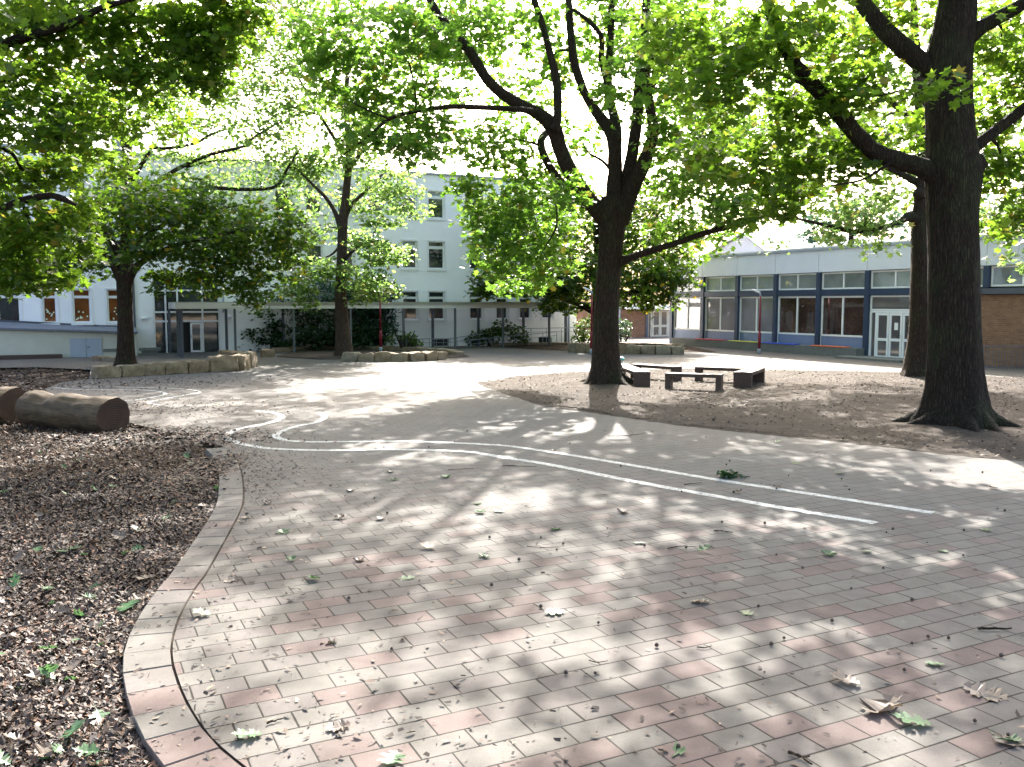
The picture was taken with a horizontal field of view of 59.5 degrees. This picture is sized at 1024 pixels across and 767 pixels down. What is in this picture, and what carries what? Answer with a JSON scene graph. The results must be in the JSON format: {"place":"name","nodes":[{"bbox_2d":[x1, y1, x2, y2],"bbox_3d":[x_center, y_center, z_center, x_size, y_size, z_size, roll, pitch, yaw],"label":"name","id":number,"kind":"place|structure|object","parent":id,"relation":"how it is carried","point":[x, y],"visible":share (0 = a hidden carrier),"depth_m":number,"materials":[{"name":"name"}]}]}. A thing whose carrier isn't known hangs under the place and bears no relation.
{"place":"outdoors","nodes":[
{"label":"outdoors","id":0,"kind":"place"},
{"bbox_2d":[0,369,218,766],"bbox_3d":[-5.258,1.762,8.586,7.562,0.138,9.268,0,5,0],"label":"wood chip mulch","id":1,"kind":"object","parent":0,"point":[123,748],"visible":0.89,"depth_m":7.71,"materials":[{"name":"brown wood"}]},
{"bbox_2d":[0,386,25,424],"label":"log","id":2,"kind":"object","parent":1,"relation":"on","point":[9,396],"visible":0.73,"depth_m":19.06,"materials":[{"name":"brown wood"}]},
{"bbox_2d":[25,667,42,681],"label":"dry leaf","id":3,"kind":"object","parent":1,"relation":"on","point":[33,673],"visible":0.98,"depth_m":6.05,"materials":[{"name":"plant"}]},
{"bbox_2d":[0,367,89,389],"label":"wood chip mulch","id":4,"kind":"object","parent":1,"relation":"on","point":[21,375],"visible":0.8,"depth_m":31.23,"materials":[{"name":"wood"}]},
{"bbox_2d":[33,741,56,756],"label":"dry leaf","id":5,"kind":"object","parent":1,"relation":"on","point":[43,750],"visible":1,"depth_m":5.05,"materials":[{"name":"plant"}]},
{"bbox_2d":[51,743,63,753],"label":"fallen leaf","id":6,"kind":"object","parent":1,"relation":"on","point":[58,748],"visible":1,"depth_m":5.10,"materials":[{"name":"plant"}]},
{"bbox_2d":[14,390,129,432],"bbox_3d":[-8.997,0.599,18.295,2.677,0.809,0.803,3,6,30],"label":"log","id":7,"kind":"object","parent":1,"relation":"on","point":[68,410],"visible":0.9,"depth_m":17.87,"materials":[{"name":"brown wood"}]},
{"bbox_2d":[59,719,85,742],"bbox_3d":[-2.592,2.042,5.265,0.160,0.024,0.259,-28,12,-4],"label":"fallen leaf","id":8,"kind":"object","parent":1,"relation":"on","point":[77,724],"visible":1,"depth_m":5.31,"materials":[{"name":"plant"}]},
{"bbox_2d":[73,741,104,756],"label":"fallen leaf","id":9,"kind":"object","parent":1,"relation":"on","point":[84,748],"visible":1,"depth_m":5.07,"materials":[{"name":"plant"}]},
{"bbox_2d":[89,703,112,726],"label":"fallen leaf","id":10,"kind":"object","parent":1,"relation":"on","point":[99,714],"visible":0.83,"depth_m":5.53,"materials":[{"name":"plant"}]},
{"bbox_2d":[0,0,279,303],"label":"oak tree","id":11,"kind":"object","parent":1,"relation":"on","point":[67,120],"visible":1,"depth_m":18.69,"materials":[{"name":"green plant"}]},
{"bbox_2d":[170,448,245,766],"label":"gutter","id":12,"kind":"object","parent":1,"relation":"on","point":[195,716],"visible":0.03,"depth_m":5.85,"materials":[{"name":"soil"}]},
{"bbox_2d":[0,367,222,448],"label":"ground","id":13,"kind":"structure","parent":0,"point":[206,444],"depth_m":19.32,"materials":[{"name":"soil"}]},
{"bbox_2d":[123,447,242,766],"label":"kerb","id":14,"kind":"structure","parent":13,"relation":"on","point":[153,638],"depth_m":6.29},
{"bbox_2d":[78,438,288,529],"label":"wood chip mulch","id":15,"kind":"object","parent":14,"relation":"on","point":[214,467],"visible":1,"depth_m":12.79,"materials":[{"name":"wood"}]},
{"bbox_2d":[787,196,911,246],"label":"background tree","id":16,"kind":"object","parent":13,"relation":"on","point":[808,232],"visible":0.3,"depth_m":83.72,"materials":[{"name":"plant"}]},
{"bbox_2d":[0,337,1023,766],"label":"paved yard","id":17,"kind":"structure","parent":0,"point":[722,677],"depth_m":8.01,"materials":[{"name":"grey brick"}]},
{"bbox_2d":[0,354,62,359],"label":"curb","id":18,"kind":"object","parent":17,"relation":"on","point":[32,356],"visible":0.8,"depth_m":39.75,"materials":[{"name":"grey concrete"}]},
{"bbox_2d":[0,320,137,357],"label":"ramp shed","id":19,"kind":"structure","parent":17,"relation":"on","point":[32,337],"depth_m":40.88,"materials":[{"name":"white paint"}]},
{"bbox_2d":[70,338,85,356],"bbox_3d":[-19.892,-1.633,41.078,0.660,0.860,0.045,-3,6,-26],"label":"door","id":20,"kind":"structure","parent":19,"relation":"in","point":[77,346],"depth_m":41.06,"materials":[{"name":"blue paint"}]},
{"bbox_2d":[86,338,101,356],"bbox_3d":[-19.279,-1.659,41.360,0.655,0.860,0.075,-3,6,-26],"label":"door","id":21,"kind":"structure","parent":19,"relation":"in","point":[93,346],"depth_m":41.34,"materials":[{"name":"blue paint"}]},
{"bbox_2d":[139,347,160,355],"bbox_3d":[-17.219,-1.507,42.630,0.950,0.390,0.450,-3,6,-26],"label":"concrete bench","id":22,"kind":"object","parent":17,"relation":"on","point":[150,351],"visible":0.98,"depth_m":42.49,"materials":[{"name":"concrete"}]},
{"bbox_2d":[0,166,324,364],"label":"maple tree","id":23,"kind":"object","parent":17,"relation":"on","point":[243,229],"visible":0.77,"depth_m":34.25,"materials":[{"name":"green plant"}]},
{"bbox_2d":[0,422,336,456],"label":"wood chip mulch","id":24,"kind":"object","parent":17,"relation":"on","point":[150,435],"visible":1,"depth_m":16.54,"materials":[{"name":"wood"}]},
{"bbox_2d":[91,350,257,378],"bbox_3d":[-13.175,-0.991,35.644,6.415,0.713,11.027,-2,6,-25],"label":"stone edging","id":25,"kind":"object","parent":17,"relation":"on","point":[225,360],"visible":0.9,"depth_m":31.71,"materials":[{"name":"stone"}]},
{"bbox_2d":[0,372,375,405],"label":"leaf crumbs","id":26,"kind":"object","parent":17,"relation":"on","point":[126,384],"visible":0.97,"depth_m":27.69,"materials":[{"name":"plant"}]},
{"bbox_2d":[91,0,346,297],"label":"locust tree","id":27,"kind":"object","parent":17,"relation":"on","point":[195,159],"visible":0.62,"depth_m":39.70,"materials":[{"name":"green plant"}]},
{"bbox_2d":[14,394,437,429],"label":"leaf crumbs","id":28,"kind":"object","parent":17,"relation":"on","point":[192,408],"visible":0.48,"depth_m":21.22,"materials":[{"name":"plant"}]},
{"bbox_2d":[232,728,271,737],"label":"fallen leaf","id":29,"kind":"object","parent":17,"relation":"on","point":[242,733],"visible":1,"depth_m":5.17,"materials":[{"name":"plant"}]},
{"bbox_2d":[0,135,576,353],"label":"school building","id":30,"kind":"structure","parent":17,"relation":"on","point":[435,273],"depth_m":47.63,"materials":[{"name":"white paint"}]},
{"bbox_2d":[0,293,20,320],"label":"window","id":31,"kind":"structure","parent":30,"relation":"in","point":[12,311],"depth_m":41.70,"materials":[{"name":"glass"}]},
{"bbox_2d":[42,289,57,322],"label":"window","id":32,"kind":"structure","parent":30,"relation":"in","point":[49,304],"depth_m":42.41,"materials":[{"name":"glass"}]},
{"bbox_2d":[72,290,91,322],"bbox_3d":[-20.637,-3.704,42.992,0.800,1.600,0.060,-3,6,-26],"label":"window","id":33,"kind":"structure","parent":30,"relation":"in","point":[81,301],"depth_m":42.99,"materials":[{"name":"glass"}]},
{"bbox_2d":[106,290,116,322],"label":"window","id":34,"kind":"structure","parent":30,"relation":"in","point":[111,294],"depth_m":43.57,"materials":[{"name":"glass"}]},
{"bbox_2d":[190,322,202,351],"bbox_3d":[-15.949,-2.334,45.275,0.560,1.500,0.122,-3,6,-26],"label":"door","id":35,"kind":"structure","parent":30,"relation":"in","point":[195,327],"depth_m":45.29,"materials":[{"name":"white paint"}]},
{"bbox_2d":[274,182,290,211],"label":"window","id":36,"kind":"structure","parent":30,"relation":"in","point":[276,194],"depth_m":46.68,"materials":[{"name":"white paint"}]},
{"bbox_2d":[305,184,321,212],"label":"window","id":37,"kind":"structure","parent":30,"relation":"in","point":[309,187],"depth_m":47.40,"materials":[{"name":"glass"}]},
{"bbox_2d":[306,238,322,266],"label":"window","id":38,"kind":"structure","parent":30,"relation":"in","point":[317,250],"depth_m":47.71,"materials":[{"name":"glass"}]},
{"bbox_2d":[402,190,415,216],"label":"window","id":39,"kind":"structure","parent":30,"relation":"in","point":[410,196],"depth_m":49.78,"materials":[{"name":"glass"}]},
{"bbox_2d":[402,241,416,268],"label":"window","id":40,"kind":"structure","parent":30,"relation":"in","point":[412,265],"depth_m":50.06,"materials":[{"name":"glass"}]},
{"bbox_2d":[403,291,416,319],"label":"window","id":41,"kind":"structure","parent":30,"relation":"in","point":[410,313],"depth_m":50.28,"materials":[{"name":"glass"}]},
{"bbox_2d":[428,242,443,268],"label":"window","id":42,"kind":"structure","parent":30,"relation":"in","point":[435,249],"depth_m":50.70,"materials":[{"name":"glass"}]},
{"bbox_2d":[428,191,443,218],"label":"window","id":43,"kind":"structure","parent":30,"relation":"in","point":[438,211],"depth_m":50.48,"materials":[{"name":"glass"}]},
{"bbox_2d":[429,292,443,319],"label":"window","id":44,"kind":"structure","parent":30,"relation":"in","point":[433,296],"depth_m":50.99,"materials":[{"name":"glass"}]},
{"bbox_2d":[470,292,481,319],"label":"window","id":45,"kind":"structure","parent":30,"relation":"in","point":[473,311],"depth_m":52.01,"materials":[{"name":"glass"}]},
{"bbox_2d":[496,294,506,318],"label":"window","id":46,"kind":"structure","parent":30,"relation":"in","point":[498,310],"depth_m":52.76,"materials":[{"name":"glass"}]},
{"bbox_2d":[520,295,529,318],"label":"window","id":47,"kind":"structure","parent":30,"relation":"in","point":[527,310],"depth_m":53.47,"materials":[{"name":"glass"}]},
{"bbox_2d":[239,441,347,521],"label":"leaf crumbs","id":48,"kind":"object","parent":17,"relation":"on","point":[270,474],"visible":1,"depth_m":13.28,"materials":[{"name":"plant"}]},
{"bbox_2d":[238,291,378,350],"bbox_3d":[-10.777,-3.305,47.151,7.790,3.333,3.525,0,5,0],"label":"rhododendron bush","id":49,"kind":"object","parent":17,"relation":"on","point":[320,339],"visible":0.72,"depth_m":46.58,"materials":[{"name":"green plant"}]},
{"bbox_2d":[325,718,356,731],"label":"dry leaf","id":50,"kind":"object","parent":17,"relation":"on","point":[335,726],"visible":1,"depth_m":5.28,"materials":[{"name":"plant"}]},
{"bbox_2d":[281,270,408,348],"bbox_3d":[-9.495,-3.890,47.935,8.109,4.436,3.394,0,5,0],"label":"yew tree","id":51,"kind":"object","parent":17,"relation":"on","point":[373,313],"visible":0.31,"depth_m":47.44,"materials":[{"name":"plant"}]},
{"bbox_2d":[260,345,467,361],"bbox_3d":[-7.279,-1.595,43.540,11.794,0.489,8.952,3,6,32],"label":"stone edging","id":52,"kind":"object","parent":17,"relation":"on","point":[394,353],"visible":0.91,"depth_m":41.06,"materials":[{"name":"stone"}]},
{"bbox_2d":[243,0,550,355],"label":"ash tree","id":53,"kind":"object","parent":52,"relation":"in","point":[343,268],"visible":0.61,"depth_m":41.01,"materials":[{"name":"green plant"}]},
{"bbox_2d":[384,331,423,347],"bbox_3d":[-5.619,-2.278,46.601,2.096,0.955,1.119,0,5,0],"label":"potted bush","id":54,"kind":"object","parent":52,"relation":"on","point":[412,340],"visible":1,"depth_m":46.56,"materials":[{"name":"green plant"}]},
{"bbox_2d":[377,286,382,350],"bbox_3d":[-6.703,-3.297,45.488,0.380,3.480,0.374,0,5,0],"label":"yard lamp","id":55,"kind":"object","parent":17,"relation":"on","point":[380,340],"visible":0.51,"depth_m":45.49,"materials":[{"name":"red metal"}]},
{"bbox_2d":[378,751,407,763],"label":"fallen leaf","id":56,"kind":"object","parent":17,"relation":"on","point":[393,756],"visible":1,"depth_m":4.89,"materials":[{"name":"plant"}]},
{"bbox_2d":[167,302,621,357],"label":"covered walkway","id":57,"kind":"structure","parent":17,"relation":"on","point":[179,307],"depth_m":45.98,"materials":[{"name":"grey metal"}]},
{"bbox_2d":[415,327,576,347],"bbox_3d":[-0.611,-2.650,51.451,10.436,1.019,0.844,-3,6,-26],"label":"ramp railing","id":58,"kind":"object","parent":17,"relation":"on","point":[485,338],"visible":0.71,"depth_m":51.17,"materials":[{"name":"grey metal"}]},
{"bbox_2d":[464,318,532,345],"bbox_3d":[-0.960,-2.917,51.919,4.331,1.704,1.975,0,5,0],"label":"green bush","id":59,"kind":"object","parent":17,"relation":"on","point":[498,331],"visible":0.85,"depth_m":51.77,"materials":[{"name":"green plant"}]},
{"bbox_2d":[223,410,876,523],"bbox_3d":[-1.832,1.182,14.650,2.764,0.001,14.697,-5,7,-43],"label":"track line","id":60,"kind":"object","parent":17,"relation":"on","point":[280,416],"visible":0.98,"depth_m":13.29,"materials":[{"name":"white paint"}]},
{"bbox_2d":[126,377,1023,766],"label":"leaf crumbs","id":61,"kind":"object","parent":17,"relation":"on","point":[426,753],"visible":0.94,"depth_m":6.10,"materials":[{"name":"brown plant"}]},
{"bbox_2d":[570,313,590,342],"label":"green bush","id":62,"kind":"object","parent":17,"relation":"on","point":[582,337],"visible":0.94,"depth_m":53.83,"materials":[{"name":"green plant"}]},
{"bbox_2d":[463,173,710,330],"bbox_3d":[4.128,-6.599,48.600,13.520,9.637,9.706,0,5,0],"label":"chestnut tree","id":63,"kind":"object","parent":17,"relation":"on","point":[660,274],"visible":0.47,"depth_m":46.72,"materials":[{"name":"green plant"}]},
{"bbox_2d":[583,287,592,353],"bbox_3d":[3.733,-3.054,43.784,0.485,3.303,0.260,0,5,0],"label":"yard lamp","id":64,"kind":"object","parent":17,"relation":"on","point":[591,292],"visible":0.85,"depth_m":43.74,"materials":[{"name":"red metal"}]},
{"bbox_2d":[490,342,715,354],"bbox_3d":[5.721,-2.154,49.237,8.913,0.590,12.658,-4,6,-36],"label":"stone edging","id":65,"kind":"object","parent":17,"relation":"on","point":[644,348],"visible":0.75,"depth_m":45.20,"materials":[{"name":"stone"}]},
{"bbox_2d":[272,412,933,513],"bbox_3d":[-0.651,1.183,14.644,2.806,0.001,13.602,-5,7,-44],"label":"track line","id":66,"kind":"object","parent":17,"relation":"on","point":[324,416],"visible":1,"depth_m":13.70,"materials":[{"name":"white paint"}]},
{"bbox_2d":[576,305,669,337],"bbox_3d":[7.263,-4.537,65.384,9.700,2.370,4.700,-3,6,-26],"label":"brick link","id":67,"kind":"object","parent":17,"relation":"on","point":[645,325],"visible":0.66,"depth_m":64.73,"materials":[{"name":"red brick"}]},
{"bbox_2d":[652,311,659,336],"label":"door","id":68,"kind":"structure","parent":67,"relation":"in","point":[656,320],"depth_m":65.18,"materials":[{"name":"white glass"}]},
{"bbox_2d":[660,310,667,336],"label":"door","id":69,"kind":"structure","parent":67,"relation":"in","point":[663,314],"depth_m":65.49,"materials":[{"name":"white glass"}]},
{"bbox_2d":[619,318,632,340],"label":"dark bush","id":70,"kind":"object","parent":17,"relation":"on","point":[624,325],"visible":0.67,"depth_m":57.79,"materials":[{"name":"green plant"}]},
{"bbox_2d":[622,363,650,385],"bbox_3d":[3.726,-0.266,28.441,0.492,0.510,3.777,0,5,-4],"label":"wooden bench","id":71,"kind":"object","parent":17,"relation":"on","point":[641,377],"visible":0.5,"depth_m":26.58,"materials":[{"name":"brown wood"}]},
{"bbox_2d":[630,363,681,380],"bbox_3d":[4.714,-0.352,29.402,0.412,0.510,1.795,-5,7,-44],"label":"wooden bench","id":72,"kind":"object","parent":17,"relation":"on","point":[670,367],"visible":0.69,"depth_m":29.01,"materials":[{"name":"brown wood"}]},
{"bbox_2d":[665,372,722,390],"bbox_3d":[5.263,-0.038,25.920,1.614,0.510,0.412,2,6,22],"label":"wooden bench","id":73,"kind":"object","parent":17,"relation":"on","point":[669,376],"visible":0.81,"depth_m":25.76,"materials":[{"name":"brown wood"}]},
{"bbox_2d":[695,366,743,380],"bbox_3d":[6.598,-0.266,28.441,1.521,0.510,0.412,3,6,29],"label":"wooden bench","id":74,"kind":"object","parent":17,"relation":"on","point":[699,369],"visible":0.57,"depth_m":28.33,"materials":[{"name":"grey wood"}]},
{"bbox_2d":[716,469,749,479],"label":"leafy twig","id":75,"kind":"object","parent":17,"relation":"on","point":[728,475],"visible":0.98,"depth_m":12.81,"materials":[{"name":"green plant"}]},
{"bbox_2d":[733,367,764,387],"bbox_3d":[7.238,-0.163,27.306,0.542,0.510,2.097,3,6,26],"label":"wooden bench","id":76,"kind":"object","parent":17,"relation":"on","point":[745,377],"visible":0.85,"depth_m":26.45,"materials":[{"name":"grey wood"}]},
{"bbox_2d":[752,289,760,353],"bbox_3d":[11.954,-3.004,43.789,0.485,3.203,0.260,0,5,0],"label":"yard lamp","id":77,"kind":"object","parent":17,"relation":"on","point":[759,336],"visible":0.97,"depth_m":43.77,"materials":[{"name":"red metal"}]},
{"bbox_2d":[671,338,863,355],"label":"concrete seat wall","id":78,"kind":"structure","parent":17,"relation":"on","point":[820,350],"depth_m":45.19,"materials":[{"name":"concrete"}]},
{"bbox_2d":[707,233,895,254],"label":"gym hall","id":79,"kind":"structure","parent":17,"relation":"on","point":[746,243],"depth_m":86.65,"materials":[{"name":"grey metal"}]},
{"bbox_2d":[669,231,1023,368],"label":"school pavilion","id":80,"kind":"structure","parent":17,"relation":"on","point":[837,296],"depth_m":42.52,"materials":[{"name":"blue paint"}]},
{"bbox_2d":[674,297,700,329],"bbox_3d":[10.319,-4.099,52.507,0.070,1.915,2.675,-3,6,-26],"label":"window","id":81,"kind":"structure","parent":80,"relation":"in","point":[688,318],"depth_m":52.47,"materials":[{"name":"glass"}]},
{"bbox_2d":[705,276,734,291],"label":"window","id":82,"kind":"structure","parent":80,"relation":"in","point":[727,283],"depth_m":49.73,"materials":[{"name":"glass"}]},
{"bbox_2d":[705,297,734,331],"bbox_3d":[11.615,-3.861,49.873,0.070,1.915,2.675,-3,6,-26],"label":"window","id":83,"kind":"structure","parent":80,"relation":"in","point":[719,311],"depth_m":49.94,"materials":[{"name":"glass"}]},
{"bbox_2d":[739,296,772,333],"bbox_3d":[12.912,-3.623,47.242,0.070,1.915,2.675,-3,6,-26],"label":"window","id":84,"kind":"structure","parent":80,"relation":"in","point":[749,306],"depth_m":47.35,"materials":[{"name":"glass"}]},
{"bbox_2d":[740,275,772,290],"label":"window","id":85,"kind":"structure","parent":80,"relation":"in","point":[757,282],"depth_m":47.08,"materials":[{"name":"glass"}]},
{"bbox_2d":[777,296,815,335],"bbox_3d":[14.207,-3.385,44.608,0.070,1.915,2.675,-3,6,-26],"label":"window","id":86,"kind":"structure","parent":80,"relation":"in","point":[796,314],"depth_m":44.62,"materials":[{"name":"glass"}]},
{"bbox_2d":[779,273,815,289],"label":"window","id":87,"kind":"structure","parent":80,"relation":"in","point":[804,281],"depth_m":44.44,"materials":[{"name":"glass"}]},
{"bbox_2d":[820,296,863,337],"bbox_3d":[15.501,-3.147,41.968,0.070,1.915,2.675,-3,6,-26],"label":"window","id":88,"kind":"structure","parent":80,"relation":"in","point":[841,316],"depth_m":41.97,"materials":[{"name":"glass"}]},
{"bbox_2d":[822,271,864,289],"bbox_3d":[15.501,-4.805,41.818,0.070,0.805,2.675,-3,6,-26],"label":"window","id":89,"kind":"structure","parent":80,"relation":"in","point":[855,279],"depth_m":41.81,"materials":[{"name":"glass"}]},
{"bbox_2d":[875,313,889,356],"bbox_3d":[16.478,-2.130,39.904,0.122,2.020,0.680,-3,6,-26],"label":"door","id":90,"kind":"structure","parent":80,"relation":"in","point":[882,322],"depth_m":39.91,"materials":[{"name":"white paint"}]},
{"bbox_2d":[870,295,909,310],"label":"transom window","id":91,"kind":"structure","parent":80,"relation":"in","point":[877,302],"depth_m":39.54,"materials":[{"name":"glass"}]},
{"bbox_2d":[871,269,909,288],"bbox_3d":[16.796,-4.567,39.184,0.070,0.805,2.675,-3,6,-26],"label":"window","id":92,"kind":"structure","parent":80,"relation":"in","point":[880,279],"depth_m":39.46,"materials":[{"name":"glass"}]},
{"bbox_2d":[888,313,902,357],"bbox_3d":[16.791,-2.072,39.269,0.122,2.020,0.680,-3,6,-26],"label":"door","id":93,"kind":"structure","parent":80,"relation":"in","point":[896,319],"depth_m":39.28,"materials":[{"name":"white paint"}]},
{"bbox_2d":[901,313,908,357],"bbox_3d":[17.136,-2.016,38.642,0.060,2.020,0.700,-3,6,-26],"label":"door","id":94,"kind":"structure","parent":80,"relation":"in","point":[905,315],"depth_m":38.83,"materials":[{"name":"white paint"}]},
{"bbox_2d":[991,265,1023,286],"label":"window","id":95,"kind":"structure","parent":80,"relation":"in","point":[1000,275],"depth_m":34.58,"materials":[{"name":"glass"}]},
{"bbox_2d":[829,669,867,687],"bbox_3d":[2.215,1.943,5.883,0.277,0.027,0.180,13,7,38],"label":"dry leaf","id":96,"kind":"object","parent":17,"relation":"on","point":[839,674],"visible":1,"depth_m":5.92,"materials":[{"name":"plant"}]},
{"bbox_2d":[855,693,902,712],"bbox_3d":[2.300,1.964,5.536,0.409,0.084,0.267,-9,-2,-36],"label":"dry leaf","id":97,"kind":"object","parent":17,"relation":"on","point":[886,703],"visible":1,"depth_m":5.55,"materials":[{"name":"plant"}]},
{"bbox_2d":[891,710,942,725],"bbox_3d":[2.410,1.998,5.319,0.300,0.016,0.188,9,5,15],"label":"fallen leaf","id":98,"kind":"object","parent":17,"relation":"on","point":[905,716],"visible":1,"depth_m":5.34,"materials":[{"name":"plant"}]},
{"bbox_2d":[947,680,1008,701],"bbox_3d":[2.998,1.969,5.766,0.369,0.037,0.241,12,18,39],"label":"dry leaf","id":99,"kind":"object","parent":17,"relation":"on","point":[976,688],"visible":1,"depth_m":5.77,"materials":[{"name":"plant"}]},
{"bbox_2d":[979,181,1023,232],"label":"background tree","id":100,"kind":"object","parent":17,"relation":"on","point":[991,208],"visible":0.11,"depth_m":78.91,"materials":[{"name":"plant"}]},
{"bbox_2d":[983,345,1023,368],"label":"metal railing","id":101,"kind":"object","parent":17,"relation":"on","point":[1004,356],"visible":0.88,"depth_m":33.74,"materials":[{"name":"metal"}]},
{"bbox_2d":[0,0,1023,304],"label":"sky","id":102,"kind":"structure","parent":0,"point":[600,171],"materials":[{"name":"white"}]},
{"bbox_2d":[585,184,711,283],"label":"background tree","id":103,"kind":"object","parent":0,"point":[681,217],"visible":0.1,"depth_m":88.09,"materials":[{"name":"plant"}]},
{"bbox_2d":[477,368,1023,460],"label":"dirt area","id":104,"kind":"object","parent":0,"point":[865,441],"visible":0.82,"depth_m":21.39,"materials":[{"name":"brown soil"}]},
{"bbox_2d":[486,369,1023,458],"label":"dirt mound","id":105,"kind":"object","parent":104,"relation":"on","point":[872,417],"visible":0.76,"depth_m":22.13,"materials":[{"name":"brown soil"}]},
{"bbox_2d":[274,0,845,385],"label":"oak tree","id":106,"kind":"object","parent":105,"relation":"on","point":[610,212],"visible":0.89,"depth_m":26.47,"materials":[{"name":"green plant"}]},
{"bbox_2d":[604,0,1023,376],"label":"oak tree","id":107,"kind":"object","parent":105,"relation":"on","point":[914,360],"visible":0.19,"depth_m":30.11,"materials":[{"name":"green plant"}]},
{"bbox_2d":[622,0,1023,431],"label":"oak tree","id":108,"kind":"object","parent":105,"relation":"on","point":[951,172],"visible":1,"depth_m":17.64,"materials":[{"name":"green plant"}]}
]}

